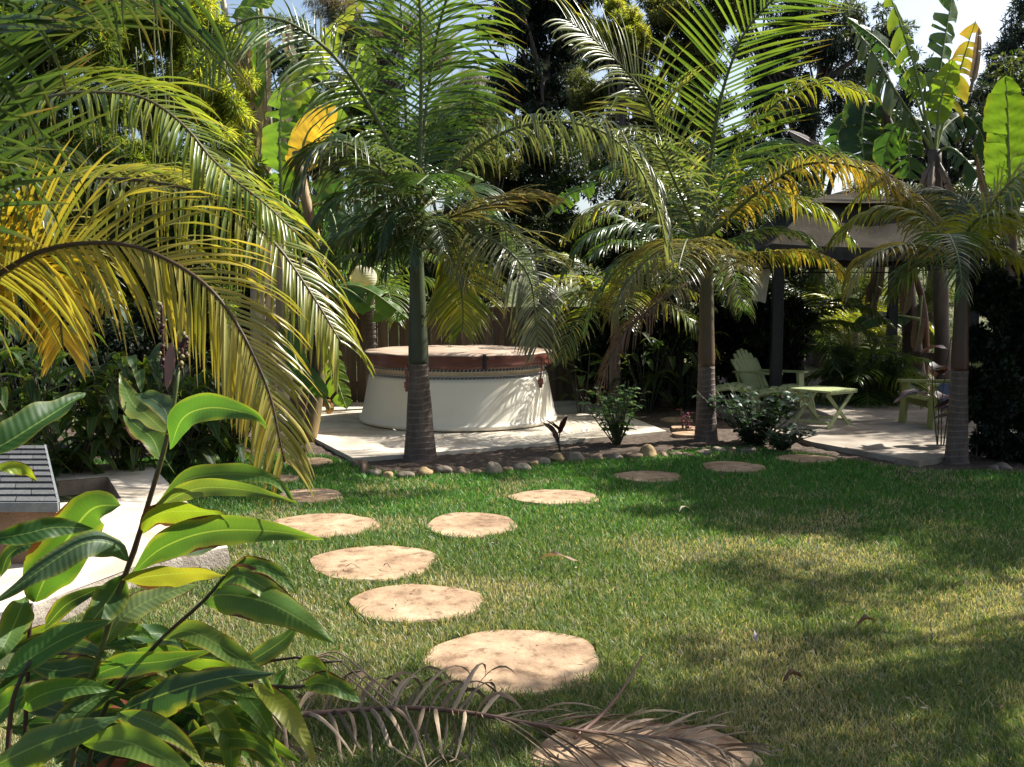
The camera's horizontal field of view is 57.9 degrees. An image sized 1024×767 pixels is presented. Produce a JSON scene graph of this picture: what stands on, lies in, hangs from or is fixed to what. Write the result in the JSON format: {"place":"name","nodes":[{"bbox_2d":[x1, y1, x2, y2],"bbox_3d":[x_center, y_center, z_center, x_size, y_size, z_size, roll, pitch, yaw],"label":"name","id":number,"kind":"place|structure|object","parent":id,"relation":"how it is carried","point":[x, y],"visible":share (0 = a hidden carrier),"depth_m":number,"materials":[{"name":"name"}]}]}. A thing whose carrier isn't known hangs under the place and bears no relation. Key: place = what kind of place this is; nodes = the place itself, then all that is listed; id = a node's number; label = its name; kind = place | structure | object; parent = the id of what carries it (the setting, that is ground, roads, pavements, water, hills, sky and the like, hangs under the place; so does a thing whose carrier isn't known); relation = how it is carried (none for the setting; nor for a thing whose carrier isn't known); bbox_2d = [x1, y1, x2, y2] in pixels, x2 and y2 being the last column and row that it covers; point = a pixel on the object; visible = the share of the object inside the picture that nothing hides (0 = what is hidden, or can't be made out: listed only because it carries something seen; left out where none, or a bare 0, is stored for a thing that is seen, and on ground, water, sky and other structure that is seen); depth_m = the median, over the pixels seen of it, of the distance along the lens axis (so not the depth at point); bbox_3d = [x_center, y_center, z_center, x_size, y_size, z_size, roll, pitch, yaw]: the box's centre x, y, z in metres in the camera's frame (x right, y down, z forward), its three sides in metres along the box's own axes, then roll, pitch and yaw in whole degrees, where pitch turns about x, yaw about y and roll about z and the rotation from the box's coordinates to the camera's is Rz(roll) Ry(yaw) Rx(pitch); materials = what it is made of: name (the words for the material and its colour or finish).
{"place":"outdoors","nodes":[
{"label":"outdoors","id":0,"kind":"place"},
{"bbox_2d":[0,377,934,459],"bbox_3d":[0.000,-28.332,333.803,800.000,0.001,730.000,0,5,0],"label":"ground","id":1,"kind":"structure","parent":0,"point":[814,383],"depth_m":10.20,"materials":[{"name":"soil"}]},
{"bbox_2d":[0,0,143,432],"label":"bamboo","id":2,"kind":"object","parent":1,"relation":"on","point":[74,49],"visible":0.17,"depth_m":10.10,"materials":[{"name":"green plant"}]},
{"bbox_2d":[0,237,250,451],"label":"hedge shrub","id":3,"kind":"object","parent":1,"relation":"on","point":[145,341],"visible":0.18,"depth_m":9.20,"materials":[{"name":"green plant"}]},
{"bbox_2d":[0,0,282,395],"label":"bamboo","id":4,"kind":"object","parent":1,"relation":"on","point":[141,152],"visible":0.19,"depth_m":9.68,"materials":[{"name":"green plant"}]},
{"bbox_2d":[87,0,262,389],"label":"bamboo","id":5,"kind":"object","parent":1,"relation":"on","point":[229,110],"visible":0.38,"depth_m":11.07,"materials":[{"name":"green plant"}]},
{"bbox_2d":[165,212,329,394],"bbox_3d":[-3.649,-0.948,12.624,2.661,2.900,1.610,0,5,0],"label":"hedge shrub","id":6,"kind":"object","parent":1,"relation":"on","point":[247,294],"visible":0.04,"depth_m":12.30,"materials":[{"name":"green plant"}]},
{"bbox_2d":[265,11,436,288],"bbox_3d":[-3.789,-4.020,19.731,4.467,7.503,2.106,0,5,0],"label":"leafy tree","id":7,"kind":"object","parent":1,"relation":"on","point":[348,111],"visible":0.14,"depth_m":19.32,"materials":[{"name":"green plant"}]},
{"bbox_2d":[301,0,490,197],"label":"wispy tree","id":8,"kind":"object","parent":1,"relation":"on","point":[330,11],"visible":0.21,"depth_m":25.01,"materials":[{"name":"green plant"}]},
{"bbox_2d":[199,0,596,416],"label":"banana plant","id":9,"kind":"object","parent":1,"relation":"on","point":[303,101],"visible":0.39,"depth_m":11.85,"materials":[{"name":"green plant"}]},
{"bbox_2d":[288,178,526,327],"bbox_3d":[-1.836,-1.569,14.519,4.198,3.556,1.536,0,5,0],"label":"hedge shrub","id":10,"kind":"object","parent":1,"relation":"on","point":[428,271],"visible":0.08,"depth_m":14.31,"materials":[{"name":"green plant"}]},
{"bbox_2d":[402,83,506,297],"bbox_3d":[-1.611,-3.933,22.679,3.186,6.805,2.082,0,5,0],"label":"wispy tree","id":11,"kind":"object","parent":1,"relation":"on","point":[486,125],"visible":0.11,"depth_m":22.18,"materials":[{"name":"green plant"}]},
{"bbox_2d":[442,141,522,281],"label":"hedge shrub","id":12,"kind":"object","parent":1,"relation":"on","point":[489,176],"visible":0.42,"depth_m":14.49,"materials":[{"name":"green plant"}]},
{"bbox_2d":[429,121,633,306],"bbox_3d":[0.311,-2.131,15.366,3.621,4.525,2.238,0,5,0],"label":"hedge shrub","id":13,"kind":"object","parent":1,"relation":"on","point":[556,181],"visible":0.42,"depth_m":14.93,"materials":[{"name":"green plant"}]},
{"bbox_2d":[471,0,631,306],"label":"evergreen tree","id":14,"kind":"object","parent":1,"relation":"on","point":[550,66],"visible":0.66,"depth_m":20.30,"materials":[{"name":"green plant"}]},
{"bbox_2d":[585,0,653,215],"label":"olive tree","id":15,"kind":"object","parent":1,"relation":"on","point":[617,10],"visible":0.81,"depth_m":16.98,"materials":[{"name":"green plant"}]},
{"bbox_2d":[564,0,755,204],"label":"olive tree","id":16,"kind":"object","parent":1,"relation":"on","point":[659,19],"visible":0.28,"depth_m":17.82,"materials":[{"name":"green plant"}]},
{"bbox_2d":[572,135,778,287],"bbox_3d":[2.708,-1.944,15.112,3.555,4.189,2.010,0,5,0],"label":"hedge shrub","id":17,"kind":"object","parent":1,"relation":"on","point":[609,189],"visible":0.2,"depth_m":14.81,"materials":[{"name":"green plant"}]},
{"bbox_2d":[628,265,822,402],"bbox_3d":[2.859,-0.570,13.813,3.390,2.437,1.811,0,5,0],"label":"hedge shrub","id":18,"kind":"object","parent":1,"relation":"on","point":[735,330],"visible":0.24,"depth_m":13.42,"materials":[{"name":"green plant"}]},
{"bbox_2d":[715,271,896,395],"bbox_3d":[4.369,-0.722,13.818,2.399,1.976,2.687,-3,6,-27],"label":"palm tree","id":19,"kind":"object","parent":1,"relation":"on","point":[861,307],"visible":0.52,"depth_m":13.43,"materials":[{"name":"green plant"}]},
{"bbox_2d":[720,0,920,366],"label":"tall tree","id":20,"kind":"object","parent":1,"relation":"on","point":[835,50],"visible":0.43,"depth_m":18.30,"materials":[{"name":"green plant"}]},
{"bbox_2d":[789,79,929,390],"bbox_3d":[5.456,-2.251,14.337,2.651,4.934,0.705,-1,5,-10],"label":"banana plant","id":21,"kind":"object","parent":1,"relation":"on","point":[871,119],"visible":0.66,"depth_m":14.33,"materials":[{"name":"green plant"}]},
{"bbox_2d":[790,332,933,394],"bbox_3d":[6.362,-0.214,14.698,3.877,1.192,0.177,1,5,12],"label":"rail fence","id":22,"kind":"object","parent":1,"relation":"on","point":[906,341],"visible":0.13,"depth_m":14.65,"materials":[{"name":"brown wood"}]},
{"bbox_2d":[795,287,933,357],"bbox_3d":[5.867,-0.798,15.781,2.719,1.779,2.466,0,5,0],"label":"palm tree","id":23,"kind":"object","parent":1,"relation":"on","point":[855,337],"visible":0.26,"depth_m":15.58,"materials":[{"name":"green plant"}]},
{"bbox_2d":[798,265,955,374],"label":"hedge shrub","id":24,"kind":"object","parent":1,"relation":"on","point":[860,286],"visible":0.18,"depth_m":17.06,"materials":[{"name":"green plant"}]},
{"bbox_2d":[747,172,1023,340],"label":"hedge shrub","id":25,"kind":"object","parent":1,"relation":"on","point":[812,195],"visible":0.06,"depth_m":17.56,"materials":[{"name":"green plant"}]},
{"bbox_2d":[846,0,986,382],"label":"banana plant","id":26,"kind":"object","parent":1,"relation":"on","point":[938,96],"visible":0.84,"depth_m":13.62,"materials":[{"name":"green plant"}]},
{"bbox_2d":[853,44,1023,347],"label":"tall tree","id":27,"kind":"object","parent":1,"relation":"on","point":[966,150],"visible":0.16,"depth_m":19.38,"materials":[{"name":"green plant"}]},
{"bbox_2d":[959,0,1023,267],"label":"tall tree","id":28,"kind":"object","parent":1,"relation":"on","point":[1011,36],"visible":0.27,"depth_m":23.16,"materials":[{"name":"green plant"}]},
{"bbox_2d":[976,76,1023,279],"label":"banana plant","id":29,"kind":"object","parent":1,"relation":"on","point":[1003,121],"visible":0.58,"depth_m":10.98,"materials":[{"name":"green plant"}]},
{"bbox_2d":[980,47,1023,97],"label":"shade tree","id":30,"kind":"object","parent":1,"relation":"on","point":[1018,78],"visible":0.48,"depth_m":14.98,"materials":[{"name":"green plant"}]},
{"bbox_2d":[0,437,1023,766],"bbox_3d":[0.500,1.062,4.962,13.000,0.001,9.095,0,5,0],"label":"lawn","id":31,"kind":"structure","parent":0,"point":[6,659],"depth_m":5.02,"materials":[{"name":"plant"}]},
{"bbox_2d":[0,445,59,563],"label":"stucco box","id":32,"kind":"object","parent":31,"relation":"on","point":[24,498],"visible":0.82,"depth_m":4.95,"materials":[{"name":"paint"}]},
{"bbox_2d":[0,307,96,486],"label":"ginger clump","id":33,"kind":"object","parent":31,"relation":"on","point":[34,364],"visible":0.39,"depth_m":7.10,"materials":[{"name":"green plant"}]},
{"bbox_2d":[0,250,127,450],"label":"ginger clump","id":34,"kind":"object","parent":31,"relation":"on","point":[59,380],"visible":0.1,"depth_m":8.25,"materials":[{"name":"green plant"}]},
{"bbox_2d":[0,343,155,481],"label":"ginger clump","id":35,"kind":"object","parent":31,"relation":"on","point":[95,416],"visible":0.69,"depth_m":7.34,"materials":[{"name":"green plant"}]},
{"bbox_2d":[55,477,120,498],"bbox_3d":[-3.207,0.913,6.767,0.581,0.256,0.919,-3,6,-28],"label":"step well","id":36,"kind":"object","parent":31,"relation":"on","point":[73,487],"visible":0.23,"depth_m":7.19,"materials":[{"name":"concrete"}]},
{"bbox_2d":[0,464,226,618],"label":"side walk","id":37,"kind":"structure","parent":31,"relation":"on","point":[121,523],"depth_m":5.73,"materials":[{"name":"concrete"}]},
{"bbox_2d":[0,547,228,626],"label":"walk kerb","id":38,"kind":"structure","parent":31,"relation":"on","point":[211,558],"depth_m":4.94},
{"bbox_2d":[63,342,195,475],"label":"ginger clump","id":39,"kind":"object","parent":31,"relation":"on","point":[127,459],"visible":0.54,"depth_m":7.49,"materials":[{"name":"green plant"}]},
{"bbox_2d":[80,699,203,766],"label":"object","id":40,"kind":"object","parent":31,"relation":"on","point":[118,762],"depth_m":2.35,"materials":[{"name":"ceramic"}]},
{"bbox_2d":[0,301,361,766],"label":"ginger plant","id":41,"kind":"object","parent":31,"relation":"on","point":[180,708],"visible":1,"depth_m":2.02,"materials":[{"name":"green plant"}]},
{"bbox_2d":[0,0,375,510],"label":"palm tree","id":42,"kind":"object","parent":31,"relation":"on","point":[32,32],"visible":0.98,"depth_m":4.00,"materials":[{"name":"green plant"}]},
{"bbox_2d":[125,366,270,478],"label":"ginger clump","id":43,"kind":"object","parent":31,"relation":"on","point":[205,455],"visible":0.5,"depth_m":7.92,"materials":[{"name":"green plant"}]},
{"bbox_2d":[178,370,280,463],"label":"ginger clump","id":44,"kind":"object","parent":31,"relation":"on","point":[221,451],"visible":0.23,"depth_m":8.27,"materials":[{"name":"green plant"}]},
{"bbox_2d":[281,457,331,466],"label":"stepping stone","id":45,"kind":"object","parent":31,"relation":"on","point":[319,460],"visible":0.36,"depth_m":8.54,"materials":[{"name":"stone"}]},
{"bbox_2d":[275,488,342,504],"bbox_3d":[-1.544,0.876,7.078,0.524,0.053,0.504,0,5,0],"label":"stepping stone","id":46,"kind":"object","parent":31,"relation":"on","point":[319,495],"visible":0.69,"depth_m":7.05,"materials":[{"name":"stone"}]},
{"bbox_2d":[273,513,379,540],"bbox_3d":[-1.243,0.960,6.138,0.732,0.053,0.678,0,5,0],"label":"stepping stone","id":47,"kind":"object","parent":31,"relation":"on","point":[322,523],"visible":0.62,"depth_m":6.16,"materials":[{"name":"stone"}]},
{"bbox_2d":[309,545,439,583],"bbox_3d":[-0.792,1.037,5.276,0.750,0.053,0.704,0,5,0],"label":"stepping stone","id":48,"kind":"object","parent":31,"relation":"on","point":[369,561],"visible":0.84,"depth_m":5.25,"materials":[{"name":"stone"}]},
{"bbox_2d":[348,584,482,625],"bbox_3d":[-0.476,1.100,4.570,0.666,0.053,0.584,0,5,0],"label":"stepping stone","id":49,"kind":"object","parent":31,"relation":"on","point":[430,602],"visible":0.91,"depth_m":4.55,"materials":[{"name":"stone"}]},
{"bbox_2d":[276,401,666,461],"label":"spa slab","id":50,"kind":"structure","parent":31,"relation":"on","point":[348,434],"depth_m":10.00,"materials":[{"name":"concrete"}]},
{"bbox_2d":[290,294,408,401],"bbox_3d":[-2.546,-0.480,13.250,2.174,1.597,0.210,0,5,0],"label":"wooden fence","id":51,"kind":"object","parent":50,"relation":"on","point":[397,334],"visible":0.06,"depth_m":13.19,"materials":[{"name":"brown wood"}]},
{"bbox_2d":[274,245,458,387],"bbox_3d":[-1.864,-0.780,12.275,2.322,2.366,2.357,4,7,39],"label":"palm tree","id":52,"kind":"object","parent":50,"relation":"on","point":[370,334],"visible":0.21,"depth_m":12.24,"materials":[{"name":"green plant"}]},
{"bbox_2d":[359,345,556,430],"bbox_3d":[-0.653,-0.010,11.359,2.420,0.872,2.420,0,5,0],"label":"hot tub","id":53,"kind":"object","parent":50,"relation":"on","point":[483,387],"visible":0.84,"depth_m":10.41,"materials":[{"name":"plastic"}]},
{"bbox_2d":[426,307,683,402],"bbox_3d":[0.511,-0.404,13.431,4.014,1.412,0.210,0,5,-4],"label":"wooden fence","id":54,"kind":"object","parent":50,"relation":"on","point":[498,337],"visible":0.06,"depth_m":13.33,"materials":[{"name":"brown wood"}]},
{"bbox_2d":[548,345,608,413],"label":"canna plant","id":55,"kind":"object","parent":50,"relation":"on","point":[581,378],"visible":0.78,"depth_m":11.95,"materials":[{"name":"green plant"}]},
{"bbox_2d":[426,512,516,540],"bbox_3d":[-0.266,0.958,6.155,0.602,0.053,0.704,0,5,0],"label":"stepping stone","id":56,"kind":"object","parent":31,"relation":"on","point":[464,523],"visible":0.82,"depth_m":6.14,"materials":[{"name":"stone"}]},
{"bbox_2d":[424,630,597,697],"bbox_3d":[-0.007,1.165,3.838,0.729,0.053,0.694,0,5,0],"label":"stepping stone","id":57,"kind":"object","parent":31,"relation":"on","point":[550,659],"visible":0.73,"depth_m":3.84,"materials":[{"name":"stone"}]},
{"bbox_2d":[272,651,782,766],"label":"fallen frond","id":58,"kind":"object","parent":31,"relation":"on","point":[492,697],"visible":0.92,"depth_m":3.13,"materials":[{"name":"plant"}]},
{"bbox_2d":[508,489,598,506],"bbox_3d":[0.308,0.880,7.031,0.690,0.053,0.531,0,5,0],"label":"stepping stone","id":59,"kind":"object","parent":31,"relation":"on","point":[544,496],"visible":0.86,"depth_m":7.01,"materials":[{"name":"stone"}]},
{"bbox_2d":[538,551,583,562],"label":"dry leaf","id":60,"kind":"object","parent":31,"relation":"on","point":[552,553],"visible":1,"depth_m":5.18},
{"bbox_2d":[524,719,764,766],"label":"stepping stone","id":61,"kind":"object","parent":31,"relation":"on","point":[597,755],"visible":0.59,"depth_m":3.05,"materials":[{"name":"stone"}]},
{"bbox_2d":[612,471,679,483],"bbox_3d":[1.137,0.807,7.842,0.590,0.053,0.494,0,5,0],"label":"stepping stone","id":62,"kind":"object","parent":31,"relation":"on","point":[637,476],"visible":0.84,"depth_m":7.82,"materials":[{"name":"stone"}]},
{"bbox_2d":[306,401,1023,476],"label":"planting bed","id":63,"kind":"object","parent":31,"relation":"on","point":[668,441],"visible":0.16,"depth_m":9.22,"materials":[{"name":"soil"}]},
{"bbox_2d":[261,80,408,444],"bbox_3d":[-1.927,-1.362,10.106,1.691,3.991,1.203,0,5,0],"label":"banana plant","id":64,"kind":"object","parent":63,"relation":"on","point":[277,152],"visible":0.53,"depth_m":9.88,"materials":[{"name":"green plant"}]},
{"bbox_2d":[350,150,376,286],"bbox_3d":[-1.627,-1.837,10.076,0.299,1.637,0.299,0,5,0],"label":"paper lantern","id":65,"kind":"object","parent":64,"relation":"hanging from","point":[367,278],"visible":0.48,"depth_m":10.02,"materials":[{"name":"white paper"}]},
{"bbox_2d":[416,467,432,477],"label":"border rock","id":66,"kind":"object","parent":63,"relation":"on","point":[423,471],"visible":0.73,"depth_m":7.87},
{"bbox_2d":[177,0,674,461],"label":"palm tree","id":67,"kind":"object","parent":63,"relation":"on","point":[403,179],"visible":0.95,"depth_m":8.12,"materials":[{"name":"green plant"}]},
{"bbox_2d":[434,465,451,473],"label":"border rock","id":68,"kind":"object","parent":63,"relation":"on","point":[443,469],"visible":0.81,"depth_m":8.05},
{"bbox_2d":[486,461,502,474],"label":"border rock","id":69,"kind":"object","parent":63,"relation":"on","point":[493,467],"visible":0.73,"depth_m":8.02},
{"bbox_2d":[542,415,567,451],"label":"maroon plant","id":70,"kind":"object","parent":63,"relation":"on","point":[559,428],"visible":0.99,"depth_m":9.08,"materials":[{"name":"brown plant"}]},
{"bbox_2d":[566,451,583,461],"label":"border rock","id":71,"kind":"object","parent":63,"relation":"on","point":[573,456],"visible":0.73,"depth_m":8.67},
{"bbox_2d":[573,382,651,444],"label":"green shrub","id":72,"kind":"object","parent":63,"relation":"on","point":[616,429],"visible":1,"depth_m":9.48,"materials":[{"name":"green plant"}]},
{"bbox_2d":[511,238,719,410],"bbox_3d":[1.313,-0.738,12.065,2.649,2.321,2.836,0,5,0],"label":"palm tree","id":73,"kind":"object","parent":63,"relation":"on","point":[580,310],"visible":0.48,"depth_m":11.79,"materials":[{"name":"green plant"}]},
{"bbox_2d":[565,267,698,400],"bbox_3d":[1.680,-0.640,12.781,1.927,2.014,1.331,0,5,0],"label":"hedge shrub","id":74,"kind":"object","parent":63,"relation":"on","point":[599,345],"visible":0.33,"depth_m":12.63,"materials":[{"name":"green plant"}]},
{"bbox_2d":[603,331,679,412],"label":"canna plant","id":75,"kind":"object","parent":63,"relation":"on","point":[651,377],"visible":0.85,"depth_m":12.21,"materials":[{"name":"green plant"}]},
{"bbox_2d":[639,444,655,457],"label":"border rock","id":76,"kind":"object","parent":63,"relation":"on","point":[648,450],"visible":0.72,"depth_m":8.86,"materials":[{"name":"stone"}]},
{"bbox_2d":[571,210,771,407],"bbox_3d":[2.173,-1.047,12.694,2.666,2.825,2.889,0,5,0],"label":"palm tree","id":77,"kind":"object","parent":63,"relation":"on","point":[663,404],"visible":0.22,"depth_m":12.55,"materials":[{"name":"green plant"}]},
{"bbox_2d":[660,417,692,423],"bbox_3d":[2.022,0.463,11.382,0.396,0.053,0.458,0,5,0],"label":"flagstone","id":78,"kind":"object","parent":63,"relation":"on","point":[675,420],"visible":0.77,"depth_m":11.25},
{"bbox_2d":[671,425,694,431],"bbox_3d":[1.989,0.527,10.664,0.310,0.053,0.359,0,5,0],"label":"flagstone","id":79,"kind":"object","parent":63,"relation":"on","point":[678,428],"visible":0.66,"depth_m":10.54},
{"bbox_2d":[672,431,694,437],"bbox_3d":[1.950,0.570,10.178,0.384,0.053,0.328,0,5,0],"label":"flagstone","id":80,"kind":"object","parent":63,"relation":"on","point":[685,434],"visible":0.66,"depth_m":10.09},
{"bbox_2d":[678,409,694,428],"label":"magenta plant","id":81,"kind":"object","parent":63,"relation":"on","point":[687,425],"visible":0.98,"depth_m":10.53,"materials":[{"name":"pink plant"}]},
{"bbox_2d":[650,315,732,408],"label":"canna plant","id":82,"kind":"object","parent":63,"relation":"on","point":[690,393],"visible":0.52,"depth_m":12.59,"materials":[{"name":"green plant"}]},
{"bbox_2d":[543,0,950,441],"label":"palm tree","id":83,"kind":"object","parent":63,"relation":"on","point":[698,215],"visible":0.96,"depth_m":9.49,"materials":[{"name":"green plant"}]},
{"bbox_2d":[692,385,813,444],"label":"ground shrub","id":84,"kind":"object","parent":63,"relation":"on","point":[746,418],"visible":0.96,"depth_m":9.51,"materials":[{"name":"green plant"}]},
{"bbox_2d":[818,340,916,405],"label":"hedge shrub","id":85,"kind":"object","parent":63,"relation":"on","point":[876,363],"visible":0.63,"depth_m":12.77,"materials":[{"name":"green plant"}]},
{"bbox_2d":[797,335,939,408],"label":"shrub","id":86,"kind":"object","parent":63,"relation":"on","point":[911,372],"visible":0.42,"depth_m":12.88,"materials":[{"name":"green plant"}]},
{"bbox_2d":[821,152,1023,464],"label":"palm tree","id":87,"kind":"object","parent":63,"relation":"on","point":[973,230],"visible":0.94,"depth_m":8.41,"materials":[{"name":"green plant"}]},
{"bbox_2d":[968,256,1023,464],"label":"hedge shrub","id":88,"kind":"object","parent":63,"relation":"on","point":[996,396],"visible":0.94,"depth_m":8.53,"materials":[{"name":"green plant"}]},
{"bbox_2d":[702,461,764,473],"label":"stepping stone","id":89,"kind":"object","parent":31,"relation":"on","point":[724,466],"visible":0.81,"depth_m":8.28,"materials":[{"name":"stone"}]},
{"bbox_2d":[753,421,816,450],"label":"ground shrub","id":90,"kind":"object","parent":31,"relation":"on","point":[777,441],"visible":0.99,"depth_m":9.16,"materials":[{"name":"green plant"}]},
{"bbox_2d":[777,454,836,463],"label":"stepping stone","id":91,"kind":"object","parent":31,"relation":"on","point":[806,458],"visible":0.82,"depth_m":8.71,"materials":[{"name":"stone"}]},
{"bbox_2d":[695,397,1016,466],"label":"patio slab","id":92,"kind":"structure","parent":31,"relation":"on","point":[880,433],"depth_m":10.16,"materials":[{"name":"concrete"}]},
{"bbox_2d":[715,382,759,411],"bbox_3d":[2.751,0.210,11.550,0.662,0.415,0.528,2,5,20],"label":"footstool","id":93,"kind":"object","parent":92,"relation":"on","point":[725,386],"visible":0.39,"depth_m":11.38,"materials":[{"name":"green wood"}]},
{"bbox_2d":[725,349,807,409],"bbox_3d":[3.397,-0.054,12.443,0.707,0.796,0.895,-4,6,-38],"label":"adirondack chair","id":94,"kind":"object","parent":92,"relation":"on","point":[747,367],"visible":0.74,"depth_m":12.56,"materials":[{"name":"green wood"}]},
{"bbox_2d":[754,385,815,419],"bbox_3d":[3.337,0.236,11.418,0.802,0.385,0.528,2,5,20],"label":"footstool","id":95,"kind":"object","parent":92,"relation":"on","point":[767,391],"visible":0.44,"depth_m":11.26,"materials":[{"name":"green wood"}]},
{"bbox_2d":[790,385,857,428],"bbox_3d":[3.612,0.277,10.752,0.540,0.444,0.540,-4,6,-38],"label":"folding table","id":96,"kind":"object","parent":92,"relation":"on","point":[829,390],"visible":0.95,"depth_m":10.67,"materials":[{"name":"green wood"}]},
{"bbox_2d":[723,191,987,414],"bbox_3d":[4.579,-1.187,12.896,2.708,2.948,2.708,0,5,0],"label":"gazebo","id":97,"kind":"object","parent":92,"relation":"on","point":[837,203],"visible":0.49,"depth_m":11.76,"materials":[{"name":"fabric"}]},
{"bbox_2d":[751,258,771,302],"bbox_3d":[3.373,-1.430,12.492,0.302,0.690,0.084,3,6,26],"label":"drape","id":98,"kind":"object","parent":97,"relation":"hanging from","point":[762,294],"visible":0.55,"depth_m":12.49,"materials":[{"name":"fabric"}]},
{"bbox_2d":[897,361,981,428],"bbox_3d":[5.066,0.098,10.753,0.895,0.796,0.707,-1,5,-10],"label":"adirondack chair","id":99,"kind":"object","parent":92,"relation":"on","point":[923,401],"visible":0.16,"depth_m":10.90,"materials":[{"name":"green wood"}]},
{"bbox_2d":[939,383,949,412],"bbox_3d":[5.017,0.158,10.391,0.530,0.331,0.044,-1,5,-10],"label":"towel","id":100,"kind":"object","parent":99,"relation":"hanging from","point":[946,388],"visible":0.17,"depth_m":10.33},
{"bbox_2d":[8,0,1023,219],"label":"sky","id":101,"kind":"structure","parent":0,"point":[987,14],"materials":[{"name":"white"}]},
{"bbox_2d":[23,208,1023,376],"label":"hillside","id":102,"kind":"structure","parent":0,"point":[810,369],"depth_m":24.99,"materials":[{"name":"plant"}]},
{"bbox_2d":[894,339,950,444],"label":"purple plant","id":103,"kind":"object","parent":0,"point":[943,370],"visible":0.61,"depth_m":9.28,"materials":[{"name":"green plant"}]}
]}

